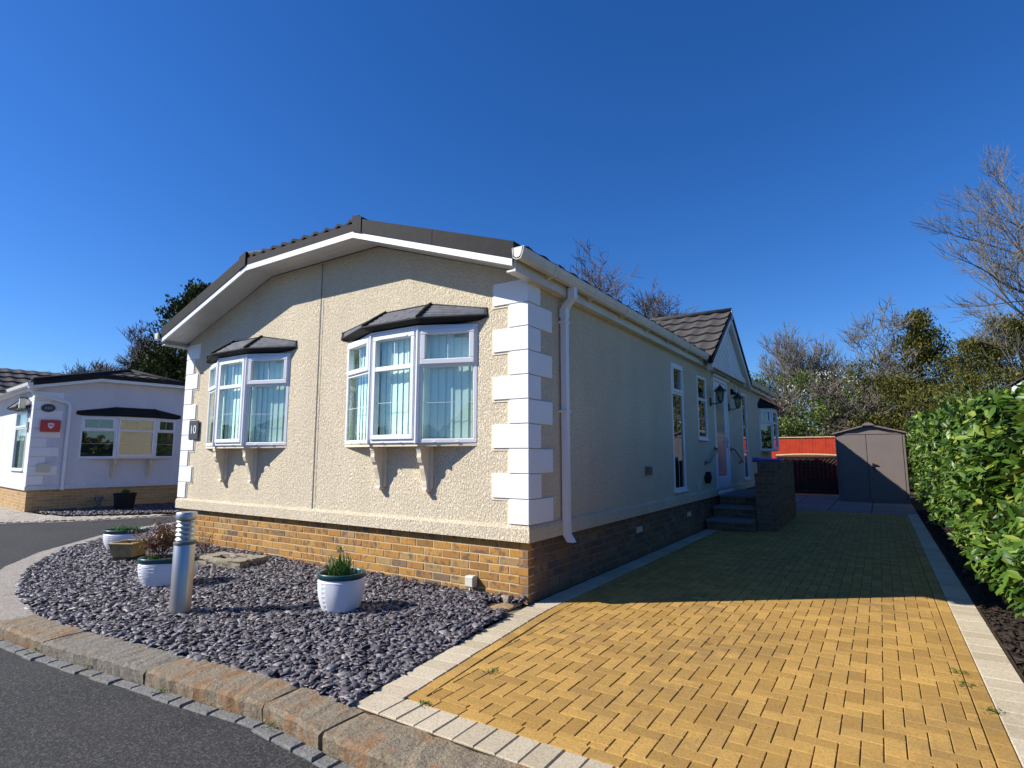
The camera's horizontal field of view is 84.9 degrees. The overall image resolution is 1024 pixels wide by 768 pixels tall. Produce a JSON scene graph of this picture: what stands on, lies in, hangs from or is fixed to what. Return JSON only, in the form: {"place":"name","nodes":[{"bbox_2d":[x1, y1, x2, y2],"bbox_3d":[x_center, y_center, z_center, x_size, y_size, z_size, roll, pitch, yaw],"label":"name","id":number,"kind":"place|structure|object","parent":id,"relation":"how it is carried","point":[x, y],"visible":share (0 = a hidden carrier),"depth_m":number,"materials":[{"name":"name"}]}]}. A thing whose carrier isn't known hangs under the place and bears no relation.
{"place":"outdoors","nodes":[
{"label":"outdoors","id":0,"kind":"place"},
{"bbox_2d":[0,505,165,522],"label":"neighbour driveway","id":1,"kind":"structure","parent":0,"point":[7,515],"depth_m":12.16,"materials":[{"name":"concrete"}]},
{"bbox_2d":[3,512,174,522],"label":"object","id":2,"kind":"object","parent":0,"point":[80,516],"visible":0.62,"depth_m":12.05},
{"bbox_2d":[0,516,171,523],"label":"sett strip","id":3,"kind":"object","parent":2,"relation":"on","point":[82,520],"visible":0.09,"depth_m":11.64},
{"bbox_2d":[38,509,180,514],"bbox_3d":[-8.051,3.311,15.377,3.450,0.001,7.150,-5,-9,33],"label":"neighbour bed","id":4,"kind":"object","parent":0,"point":[112,514],"visible":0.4,"depth_m":12.91,"materials":[{"name":"gravel"}]},
{"bbox_2d":[94,496,103,506],"bbox_3d":[-10.573,3.041,14.308,0.140,0.320,0.160,-6,-9,39],"label":"vent pipe","id":5,"kind":"object","parent":4,"relation":"on","point":[98,499],"visible":0.87,"depth_m":14.27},
{"bbox_2d":[34,502,180,515],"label":"slate chippings","id":6,"kind":"object","parent":4,"relation":"on","point":[168,507],"visible":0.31,"depth_m":13.41,"materials":[{"name":"gravel"}]},
{"bbox_2d":[113,492,136,508],"bbox_3d":[-9.693,2.930,13.991,0.500,0.400,0.500,-5,-9,33],"label":"black planter","id":7,"kind":"object","parent":6,"relation":"on","point":[124,501],"visible":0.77,"depth_m":13.82,"materials":[{"name":"plastic"}]},
{"bbox_2d":[120,489,130,493],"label":"green plant","id":8,"kind":"object","parent":7,"relation":"in","point":[124,491],"visible":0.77,"depth_m":13.98,"materials":[{"name":"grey plant"}]},
{"bbox_2d":[0,516,351,767],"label":"road","id":9,"kind":"structure","parent":0,"point":[51,717],"depth_m":2.88,"materials":[{"name":"asphalt"}]},
{"bbox_2d":[0,638,355,767],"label":"sett strip","id":10,"kind":"object","parent":9,"relation":"on","point":[287,742],"visible":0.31,"depth_m":3.08,"materials":[{"name":"stone"}]},
{"bbox_2d":[261,722,279,729],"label":"weed","id":11,"kind":"object","parent":10,"relation":"on","point":[272,724],"visible":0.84,"depth_m":2.82,"materials":[{"name":"green plant"}]},
{"bbox_2d":[71,526,521,679],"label":"slate bed soil","id":12,"kind":"structure","parent":0,"point":[494,603],"depth_m":4.72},
{"bbox_2d":[146,523,177,539],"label":"slate chippings","id":13,"kind":"object","parent":12,"relation":"on","point":[155,531],"visible":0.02,"depth_m":9.49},
{"bbox_2d":[14,537,526,705],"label":"slate chippings","id":14,"kind":"object","parent":12,"relation":"on","point":[84,581],"visible":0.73,"depth_m":4.43,"materials":[{"name":"gravel"}]},
{"bbox_2d":[103,528,146,549],"bbox_3d":[-5.148,2.068,7.431,0.525,0.270,0.315,0,-7,-1],"label":"plant pot","id":15,"kind":"object","parent":14,"relation":"on","point":[110,535],"visible":0.52,"depth_m":7.30,"materials":[{"name":"ceramic"}]},
{"bbox_2d":[112,523,142,530],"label":"bulb plant","id":16,"kind":"object","parent":15,"relation":"on","point":[124,528],"visible":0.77,"depth_m":7.43,"materials":[{"name":"green plant"}]},
{"bbox_2d":[108,539,150,560],"bbox_3d":[-4.584,1.998,6.707,0.324,0.218,0.324,-1,-7,4],"label":"wooden planter","id":17,"kind":"object","parent":14,"relation":"on","point":[128,549],"visible":0.77,"depth_m":6.58,"materials":[{"name":"wood"}]},
{"bbox_2d":[137,554,199,587],"bbox_3d":[-3.405,1.855,5.540,0.546,0.285,0.336,1,-7,-10],"label":"plant pot","id":18,"kind":"object","parent":14,"relation":"on","point":[154,572],"visible":0.62,"depth_m":5.39,"materials":[{"name":"ceramic"}]},
{"bbox_2d":[128,514,176,558],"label":"bronze shrub","id":19,"kind":"object","parent":18,"relation":"on","point":[163,541],"visible":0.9,"depth_m":5.58,"materials":[{"name":"brown plant"}]},
{"bbox_2d":[148,555,158,559],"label":"green seedling","id":20,"kind":"object","parent":18,"relation":"on","point":[154,557],"visible":0.7,"depth_m":5.54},
{"bbox_2d":[169,511,197,615],"bbox_3d":[-2.733,1.500,4.649,0.168,0.860,0.168,-5,-9,33],"label":"bollard light","id":21,"kind":"object","parent":14,"relation":"on","point":[182,573],"visible":0.99,"depth_m":4.59,"materials":[{"name":"metal"}]},
{"bbox_2d":[193,530,213,552],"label":"bronze shrub","id":22,"kind":"object","parent":14,"relation":"on","point":[205,545],"visible":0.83,"depth_m":7.00,"materials":[{"name":"brown plant"}]},
{"bbox_2d":[199,552,268,568],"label":"stone slabs","id":23,"kind":"object","parent":14,"relation":"on","point":[234,560],"visible":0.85,"depth_m":6.34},
{"bbox_2d":[317,567,365,613],"bbox_3d":[-1.409,1.711,4.619,0.378,0.315,0.347,-2,-7,16],"label":"plant pot","id":24,"kind":"object","parent":14,"relation":"on","point":[342,594],"visible":0.96,"depth_m":4.48,"materials":[{"name":"ceramic"}]},
{"bbox_2d":[321,545,356,575],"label":"daffodil plant","id":25,"kind":"object","parent":24,"relation":"on","point":[338,567],"visible":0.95,"depth_m":4.63,"materials":[{"name":"green plant"}]},
{"bbox_2d":[489,603,522,617],"bbox_3d":[-0.106,1.863,4.675,0.341,0.059,0.455,-5,-9,33],"label":"sand patch","id":26,"kind":"object","parent":12,"relation":"on","point":[508,606],"visible":0.52,"depth_m":4.64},
{"bbox_2d":[500,595,510,602],"bbox_3d":[-0.053,1.869,4.854,0.109,0.074,0.075,-5,-9,33],"label":"rock","id":27,"kind":"object","parent":26,"relation":"on","point":[505,598],"visible":0.91,"depth_m":4.82,"materials":[{"name":"stone"}]},
{"bbox_2d":[36,480,915,606],"bbox_3d":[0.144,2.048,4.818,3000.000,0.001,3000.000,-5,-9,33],"label":"ground","id":28,"kind":"structure","parent":0,"point":[911,487],"depth_m":13.41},
{"bbox_2d":[0,614,85,652],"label":"kerb stone","id":29,"kind":"object","parent":28,"relation":"on","point":[31,632],"visible":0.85,"depth_m":4.14,"materials":[{"name":"stone"}]},
{"bbox_2d":[48,358,123,373],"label":"bare tree","id":30,"kind":"object","parent":28,"relation":"on","point":[83,369],"visible":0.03,"depth_m":27.64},
{"bbox_2d":[0,522,177,620],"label":"edging stone","id":31,"kind":"object","parent":28,"relation":"on","point":[11,607],"visible":0.31,"depth_m":5.71,"materials":[{"name":"concrete"}]},
{"bbox_2d":[0,368,184,512],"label":"neighbour home","id":32,"kind":"object","parent":28,"relation":"on","point":[120,430],"visible":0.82,"depth_m":14.58,"materials":[{"name":"paint"}]},
{"bbox_2d":[10,410,28,470],"bbox_3d":[-12.442,1.436,14.207,1.330,1.522,0.165,-6,-9,39],"label":"window","id":33,"kind":"structure","parent":32,"relation":"in","point":[22,439],"depth_m":14.39,"materials":[{"name":"white plastic"}]},
{"bbox_2d":[18,397,29,412],"bbox_3d":[-11.981,0.513,13.728,0.160,0.390,0.220,-6,-9,39],"label":"wall lantern","id":34,"kind":"object","parent":32,"relation":"attached to","point":[22,403],"depth_m":13.68,"materials":[{"name":"grey plastic"}]},
{"bbox_2d":[36,463,50,471],"bbox_3d":[-11.356,2.029,13.557,0.066,0.220,0.260,-6,-9,39],"label":"meter box","id":35,"kind":"object","parent":32,"relation":"attached to","point":[42,467],"visible":1,"depth_m":13.53,"materials":[{"name":"beige plastic"}]},
{"bbox_2d":[41,404,55,411],"bbox_3d":[-11.383,0.590,13.734,0.029,0.202,0.280,-6,-9,39],"label":"oval plaque","id":36,"kind":"object","parent":32,"relation":"attached to","point":[48,407],"visible":1,"depth_m":13.72,"materials":[{"name":"stone"}]},
{"bbox_2d":[40,420,60,431],"bbox_3d":[-11.311,1.030,13.711,0.079,0.280,0.380,-6,-9,39],"label":"alarm box","id":37,"kind":"object","parent":32,"relation":"attached to","point":[50,425],"visible":1,"depth_m":13.68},
{"bbox_2d":[76,407,180,475],"bbox_3d":[-10.195,1.537,14.968,0.425,1.829,2.449,-6,-9,39],"label":"bay window","id":38,"kind":"structure","parent":32,"relation":"in","point":[114,433],"depth_m":14.86,"materials":[{"name":"white plastic"}]},
{"bbox_2d":[41,632,185,684],"bbox_3d":[-2.688,1.835,3.753,1.170,0.137,0.288,-4,-8,26],"label":"kerb stone","id":39,"kind":"object","parent":28,"relation":"on","point":[125,660],"visible":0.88,"depth_m":3.67,"materials":[{"name":"stone"}]},
{"bbox_2d":[76,321,164,373],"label":"bare tree","id":40,"kind":"object","parent":28,"relation":"on","point":[136,348],"visible":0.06,"depth_m":28.62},
{"bbox_2d":[128,344,163,373],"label":"conifer tree","id":41,"kind":"object","parent":28,"relation":"on","point":[139,358],"depth_m":26.84,"materials":[{"name":"green plant"}]},
{"bbox_2d":[129,277,210,381],"bbox_3d":[-14.748,-0.183,26.225,6.612,9.696,7.196,-5,-9,33],"label":"conifer tree","id":42,"kind":"object","parent":28,"relation":"on","point":[173,365],"visible":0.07,"depth_m":25.37,"materials":[{"name":"green plant"}]},
{"bbox_2d":[145,658,299,721],"bbox_3d":[-1.699,1.773,3.265,1.023,0.138,0.289,-4,-8,27],"label":"kerb stone","id":43,"kind":"object","parent":28,"relation":"on","point":[242,692],"visible":0.87,"depth_m":3.19,"materials":[{"name":"stone"}]},
{"bbox_2d":[263,687,363,750],"bbox_3d":[-1.039,1.726,2.893,0.528,0.136,0.287,-5,-9,36],"label":"kerb stone","id":44,"kind":"object","parent":28,"relation":"on","point":[309,717],"visible":0.8,"depth_m":2.82,"materials":[{"name":"stone"}]},
{"bbox_2d":[322,713,527,767],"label":"kerb stone","id":45,"kind":"object","parent":28,"relation":"on","point":[364,740],"visible":1,"depth_m":2.50,"materials":[{"name":"stone"}]},
{"bbox_2d":[154,215,779,604],"bbox_3d":[1.395,0.687,12.285,6.579,4.325,14.310,-5,-9,33],"label":"park home","id":46,"kind":"object","parent":28,"relation":"on","point":[493,415],"visible":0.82,"depth_m":6.33,"materials":[{"name":"paint"}]},
{"bbox_2d":[188,420,198,438],"bbox_3d":[-4.601,0.665,8.084,0.250,0.270,0.020,-5,-9,33],"label":"number plaque","id":47,"kind":"object","parent":46,"relation":"attached to","point":[193,429],"visible":1,"depth_m":8.07,"materials":[{"name":"stone"}]},
{"bbox_2d":[206,335,296,483],"bbox_3d":[-3.615,0.325,7.381,2.089,1.938,0.391,-5,-9,33],"label":"bay window","id":48,"kind":"structure","parent":46,"relation":"in","point":[261,351],"depth_m":7.18,"materials":[{"name":"white plastic"}]},
{"bbox_2d":[341,302,487,491],"bbox_3d":[-1.168,0.126,5.800,2.109,1.938,0.397,-5,-9,33],"label":"bay window","id":49,"kind":"structure","parent":46,"relation":"in","point":[439,367],"depth_m":5.61,"materials":[{"name":"white plastic"}]},
{"bbox_2d":[465,575,476,589],"bbox_3d":[-0.379,1.855,5.178,0.100,0.157,0.075,-5,-9,33],"label":"outdoor light","id":50,"kind":"object","parent":46,"relation":"attached to","point":[470,581],"visible":0.9,"depth_m":5.15,"materials":[{"name":"beige plastic"}]},
{"bbox_2d":[645,466,652,474],"bbox_3d":[1.830,1.157,7.474,0.064,0.110,0.130,-5,-9,33],"label":"vent cover","id":51,"kind":"object","parent":46,"relation":"attached to","point":[648,470],"visible":1,"depth_m":7.43,"materials":[{"name":"grey plastic"}]},
{"bbox_2d":[670,362,688,492],"bbox_3d":[2.614,0.682,8.817,0.105,2.012,0.650,-5,-9,33],"label":"window","id":52,"kind":"structure","parent":46,"relation":"in","point":[678,392],"depth_m":8.96,"materials":[{"name":"white plastic"}]},
{"bbox_2d":[697,482,700,491],"bbox_3d":[3.184,1.752,9.512,0.040,0.160,0.060,-5,-9,33],"label":"junction box","id":53,"kind":"object","parent":46,"relation":"attached to","point":[699,486],"visible":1,"depth_m":9.49,"materials":[{"name":"white plastic"}]},
{"bbox_2d":[696,375,710,440],"bbox_3d":[3.423,0.445,10.096,0.105,1.162,0.650,-5,-9,33],"label":"window","id":54,"kind":"structure","parent":46,"relation":"in","point":[703,381],"depth_m":10.28,"materials":[{"name":"white plastic"}]},
{"bbox_2d":[704,472,711,483],"bbox_3d":[3.489,1.665,9.948,0.090,0.206,0.216,-5,-9,33],"label":"outdoor socket","id":55,"kind":"object","parent":46,"relation":"attached to","point":[708,477],"visible":1,"depth_m":9.89,"materials":[{"name":"black plastic"}]},
{"bbox_2d":[704,446,718,464],"bbox_3d":[3.691,1.316,10.298,0.096,0.341,0.811,-5,-9,33],"label":"handrail","id":56,"kind":"object","parent":46,"relation":"attached to","point":[711,459],"visible":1,"depth_m":10.22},
{"bbox_2d":[710,384,726,405],"bbox_3d":[3.892,0.204,10.552,0.310,0.410,0.240,-5,-9,33],"label":"wall lantern","id":57,"kind":"object","parent":46,"relation":"attached to","point":[720,388],"depth_m":10.51,"materials":[{"name":"black metal"}]},
{"bbox_2d":[714,381,729,486],"bbox_3d":[4.213,1.020,11.226,0.104,2.100,1.020,-5,-9,33],"label":"door","id":58,"kind":"structure","parent":46,"relation":"in","point":[721,423],"depth_m":11.29,"materials":[{"name":"white plastic"}]},
{"bbox_2d":[728,392,742,410],"bbox_3d":[4.745,0.367,11.848,0.310,0.410,0.240,-5,-9,33],"label":"wall lantern","id":59,"kind":"object","parent":46,"relation":"attached to","point":[737,396],"depth_m":11.82,"materials":[{"name":"black metal"}]},
{"bbox_2d":[730,447,742,463],"bbox_3d":[4.880,1.554,12.104,0.096,0.361,0.901,-5,-9,33],"label":"handrail","id":60,"kind":"object","parent":46,"relation":"attached to","point":[741,460],"visible":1,"depth_m":11.99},
{"bbox_2d":[740,393,751,480],"bbox_3d":[5.481,1.236,13.175,0.105,2.022,0.580,-5,-9,33],"label":"window","id":61,"kind":"structure","parent":46,"relation":"in","point":[744,417],"depth_m":13.33,"materials":[{"name":"white plastic"}]},
{"bbox_2d":[757,398,779,451],"bbox_3d":[7.055,1.125,15.342,0.476,1.439,1.607,-5,-9,33],"label":"bay window","id":62,"kind":"structure","parent":46,"relation":"in","point":[768,418],"depth_m":14.93,"materials":[{"name":"white plastic"}]},
{"bbox_2d":[564,236,694,318],"bbox_3d":[4.924,-1.691,31.586,10.144,14.180,12.486,-5,-9,33],"label":"bare tree","id":63,"kind":"object","parent":28,"relation":"on","point":[599,284],"visible":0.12,"depth_m":30.34,"materials":[{"name":"plant"}]},
{"bbox_2d":[610,277,699,318],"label":"bare tree","id":64,"kind":"object","parent":28,"relation":"on","point":[647,309],"visible":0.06,"depth_m":31.46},
{"bbox_2d":[749,365,809,421],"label":"bush","id":65,"kind":"object","parent":28,"relation":"on","point":[765,381],"visible":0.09,"depth_m":27.58,"materials":[{"name":"green plant"}]},
{"bbox_2d":[751,366,814,436],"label":"bare tree","id":66,"kind":"object","parent":28,"relation":"on","point":[781,388],"visible":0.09,"depth_m":30.43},
{"bbox_2d":[769,388,812,444],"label":"bare tree","id":67,"kind":"object","parent":28,"relation":"on","point":[781,411],"visible":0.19,"depth_m":23.42,"materials":[{"name":"grey plant"}]},
{"bbox_2d":[778,381,818,422],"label":"blossom bush","id":68,"kind":"object","parent":28,"relation":"on","point":[793,413],"visible":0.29,"depth_m":25.93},
{"bbox_2d":[778,409,827,453],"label":"bush","id":69,"kind":"object","parent":28,"relation":"on","point":[785,428],"visible":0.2,"depth_m":21.22,"materials":[{"name":"green plant"}]},
{"bbox_2d":[767,320,846,421],"bbox_3d":[16.078,0.862,31.587,6.286,8.989,3.504,1,-7,-7],"label":"bare tree","id":70,"kind":"object","parent":28,"relation":"on","point":[817,359],"visible":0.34,"depth_m":31.64,"materials":[{"name":"plant"}]},
{"bbox_2d":[755,327,871,433],"bbox_3d":[17.648,1.137,32.297,5.720,8.686,5.380,1,-7,-9],"label":"bare tree","id":71,"kind":"object","parent":28,"relation":"on","point":[802,359],"visible":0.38,"depth_m":32.66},
{"bbox_2d":[775,367,860,436],"bbox_3d":[14.391,1.906,26.196,4.517,5.569,3.750,1,-7,-9],"label":"bush","id":72,"kind":"object","parent":28,"relation":"on","point":[802,375],"visible":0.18,"depth_m":26.54,"materials":[{"name":"green plant"}]},
{"bbox_2d":[789,378,856,437],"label":"bare tree","id":73,"kind":"object","parent":28,"relation":"on","point":[838,427],"visible":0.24,"depth_m":22.55,"materials":[{"name":"brown plant"}]},
{"bbox_2d":[795,387,866,451],"bbox_3d":[12.980,2.128,22.163,3.163,4.147,3.181,-5,-9,33],"label":"bush","id":74,"kind":"object","parent":28,"relation":"on","point":[819,417],"visible":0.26,"depth_m":22.18,"materials":[{"name":"green plant"}]},
{"bbox_2d":[797,368,870,415],"bbox_3d":[14.279,1.765,24.560,3.165,5.414,2.900,-5,-9,33],"label":"blossom bush","id":75,"kind":"object","parent":28,"relation":"on","point":[830,384],"visible":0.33,"depth_m":24.77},
{"bbox_2d":[770,294,940,424],"bbox_3d":[18.789,0.427,31.605,8.697,9.974,6.893,-5,-9,33],"label":"bare tree","id":76,"kind":"object","parent":28,"relation":"on","point":[880,352],"visible":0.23,"depth_m":29.90,"materials":[{"name":"plant"}]},
{"bbox_2d":[802,376,914,430],"bbox_3d":[13.945,1.909,21.923,4.618,4.573,4.294,-5,-9,33],"label":"bare tree","id":77,"kind":"object","parent":28,"relation":"on","point":[868,406],"visible":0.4,"depth_m":21.56,"materials":[{"name":"brown plant"}]},
{"bbox_2d":[817,356,902,419],"bbox_3d":[16.093,1.658,26.026,4.048,6.035,4.051,-5,-9,33],"label":"bush","id":78,"kind":"object","parent":28,"relation":"on","point":[858,374],"visible":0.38,"depth_m":26.02,"materials":[{"name":"green plant"}]},
{"bbox_2d":[822,406,915,486],"bbox_3d":[13.903,2.373,20.787,4.059,3.327,3.546,-5,-9,33],"label":"bush","id":79,"kind":"object","parent":28,"relation":"on","point":[883,421],"visible":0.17,"depth_m":20.52,"materials":[{"name":"green plant"}]},
{"bbox_2d":[856,368,937,479],"bbox_3d":[18.902,1.976,27.198,3.968,5.697,4.285,-5,-9,33],"label":"bush","id":80,"kind":"object","parent":28,"relation":"on","point":[911,382],"visible":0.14,"depth_m":27.20,"materials":[{"name":"green plant"}]},
{"bbox_2d":[873,346,946,417],"bbox_3d":[22.645,1.471,31.975,5.711,7.922,5.230,-5,-9,33],"label":"bare tree","id":81,"kind":"object","parent":28,"relation":"on","point":[893,367],"visible":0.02,"depth_m":32.05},
{"bbox_2d":[873,381,951,491],"bbox_3d":[15.397,1.947,20.778,3.119,4.162,3.759,-5,-9,33],"label":"bush","id":82,"kind":"object","parent":28,"relation":"on","point":[907,398],"visible":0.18,"depth_m":20.74,"materials":[{"name":"green plant"}]},
{"bbox_2d":[876,307,966,411],"bbox_3d":[20.891,0.449,28.699,5.117,9.062,5.437,2,-7,-13],"label":"evergreen tree","id":83,"kind":"object","parent":28,"relation":"on","point":[919,333],"visible":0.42,"depth_m":28.52,"materials":[{"name":"green plant"}]},
{"bbox_2d":[893,364,1006,412],"bbox_3d":[19.731,1.745,24.432,4.933,5.474,4.971,3,-8,-20],"label":"bush","id":84,"kind":"object","parent":28,"relation":"on","point":[979,379],"visible":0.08,"depth_m":24.27,"materials":[{"name":"green plant"}]},
{"bbox_2d":[916,387,989,417],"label":"bush","id":85,"kind":"object","parent":28,"relation":"on","point":[958,397],"visible":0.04,"depth_m":17.79,"materials":[{"name":"green plant"}]},
{"bbox_2d":[909,143,1023,386],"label":"bare tree","id":86,"kind":"object","parent":28,"relation":"on","point":[997,275],"visible":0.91,"depth_m":25.34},
{"bbox_2d":[916,325,1023,402],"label":"evergreen tree","id":87,"kind":"object","parent":28,"relation":"on","point":[967,352],"visible":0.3,"depth_m":26.40,"materials":[{"name":"green plant"}]},
{"bbox_2d":[950,363,1023,399],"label":"bush","id":88,"kind":"object","parent":28,"relation":"on","point":[1011,376],"visible":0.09,"depth_m":21.07,"materials":[{"name":"green plant"}]},
{"bbox_2d":[956,312,1023,390],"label":"evergreen tree","id":89,"kind":"object","parent":28,"relation":"on","point":[1012,324],"visible":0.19,"depth_m":26.51,"materials":[{"name":"green plant"}]},
{"bbox_2d":[1001,376,1023,391],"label":"home","id":90,"kind":"object","parent":28,"relation":"on","point":[1013,387],"visible":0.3,"depth_m":14.79,"materials":[{"name":"white plastic"}]},
{"bbox_2d":[0,0,1023,433],"label":"sky","id":91,"kind":"structure","parent":0,"point":[771,162],"materials":[{"name":"blue"}]},
{"bbox_2d":[352,510,1023,767],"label":"driveway","id":92,"kind":"structure","parent":0,"point":[600,636],"depth_m":3.43,"materials":[{"name":"brick"}]},
{"bbox_2d":[418,700,429,707],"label":"weed","id":93,"kind":"object","parent":92,"relation":"on","point":[423,702],"visible":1,"depth_m":2.91,"materials":[{"name":"green plant"}]},
{"bbox_2d":[353,514,1023,767],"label":"driveway border","id":94,"kind":"object","parent":92,"relation":"on","point":[1003,681],"visible":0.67,"depth_m":3.23,"materials":[{"name":"concrete"}]},
{"bbox_2d":[706,489,756,532],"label":"entrance steps","id":95,"kind":"structure","parent":92,"relation":"on","point":[735,510],"depth_m":9.92,"materials":[{"name":"concrete"}]},
{"bbox_2d":[754,461,796,531],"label":"brick pier wall","id":96,"kind":"structure","parent":92,"relation":"on","point":[775,497],"depth_m":9.75,"materials":[{"name":"brick"}]},
{"bbox_2d":[752,457,780,461],"bbox_3d":[4.598,1.367,10.098,0.475,0.092,0.090,-5,-9,33],"label":"purple roll","id":97,"kind":"object","parent":96,"relation":"on","point":[756,459],"visible":1,"depth_m":10.09,"materials":[{"name":"plastic"}]},
{"bbox_2d":[949,666,970,676],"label":"weed","id":98,"kind":"object","parent":92,"relation":"on","point":[966,672],"visible":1,"depth_m":3.33,"materials":[{"name":"green plant"}]},
{"bbox_2d":[954,678,979,688],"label":"weed","id":99,"kind":"object","parent":92,"relation":"on","point":[966,682],"visible":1,"depth_m":3.15,"materials":[{"name":"green plant"}]},
{"bbox_2d":[980,706,1007,715],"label":"weed","id":100,"kind":"object","parent":92,"relation":"on","point":[994,710],"visible":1,"depth_m":2.82,"materials":[{"name":"green plant"}]},
{"bbox_2d":[795,492,918,515],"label":"patio","id":101,"kind":"structure","parent":0,"point":[820,502],"depth_m":14.22,"materials":[{"name":"concrete"}]},
{"bbox_2d":[771,436,837,483],"bbox_3d":[8.245,2.822,19.599,6.430,1.875,0.140,-5,-9,33],"label":"orange fence","id":102,"kind":"object","parent":101,"relation":"on","point":[821,444],"visible":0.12,"depth_m":18.62,"materials":[{"name":"wood"}]},
{"bbox_2d":[832,422,910,503],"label":"garden shed","id":103,"kind":"structure","parent":101,"relation":"on","point":[871,462],"depth_m":15.27,"materials":[{"name":"beige plastic"}]},
{"bbox_2d":[837,435,870,499],"bbox_3d":[9.468,2.300,15.509,0.685,1.770,0.030,-5,-9,33],"label":"door","id":104,"kind":"structure","parent":103,"relation":"in","point":[852,449],"depth_m":15.49,"materials":[{"name":"beige plastic"}]},
{"bbox_2d":[866,434,907,500],"bbox_3d":[10.093,2.246,15.080,0.815,1.770,0.070,-5,-9,33],"label":"door","id":105,"kind":"structure","parent":103,"relation":"in","point":[886,465],"depth_m":15.08,"materials":[{"name":"beige plastic"}]},
{"bbox_3d":[10.266,2.569,17.532,0.090,1.860,0.100,-5,-9,33],"label":"fence post","id":106,"kind":"object","parent":101,"relation":"on","visible":0},
{"bbox_2d":[776,454,838,493],"bbox_3d":[9.506,2.870,17.952,1.836,1.268,0.059,-5,-9,33],"label":"trellis fence","id":107,"kind":"object","parent":106,"relation":"attached to","point":[809,471],"visible":0.77,"depth_m":17.85,"materials":[{"name":"wood"}]},
{"bbox_2d":[910,492,1023,675],"bbox_3d":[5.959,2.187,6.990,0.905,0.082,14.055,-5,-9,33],"label":"bark mulch","id":108,"kind":"object","parent":0,"point":[994,608],"visible":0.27,"depth_m":5.03,"materials":[{"name":"wood"}]},
{"bbox_2d":[904,377,1023,618],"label":"laurel hedge","id":109,"kind":"object","parent":108,"relation":"on","point":[968,471],"visible":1,"depth_m":4.96,"materials":[{"name":"green plant"}]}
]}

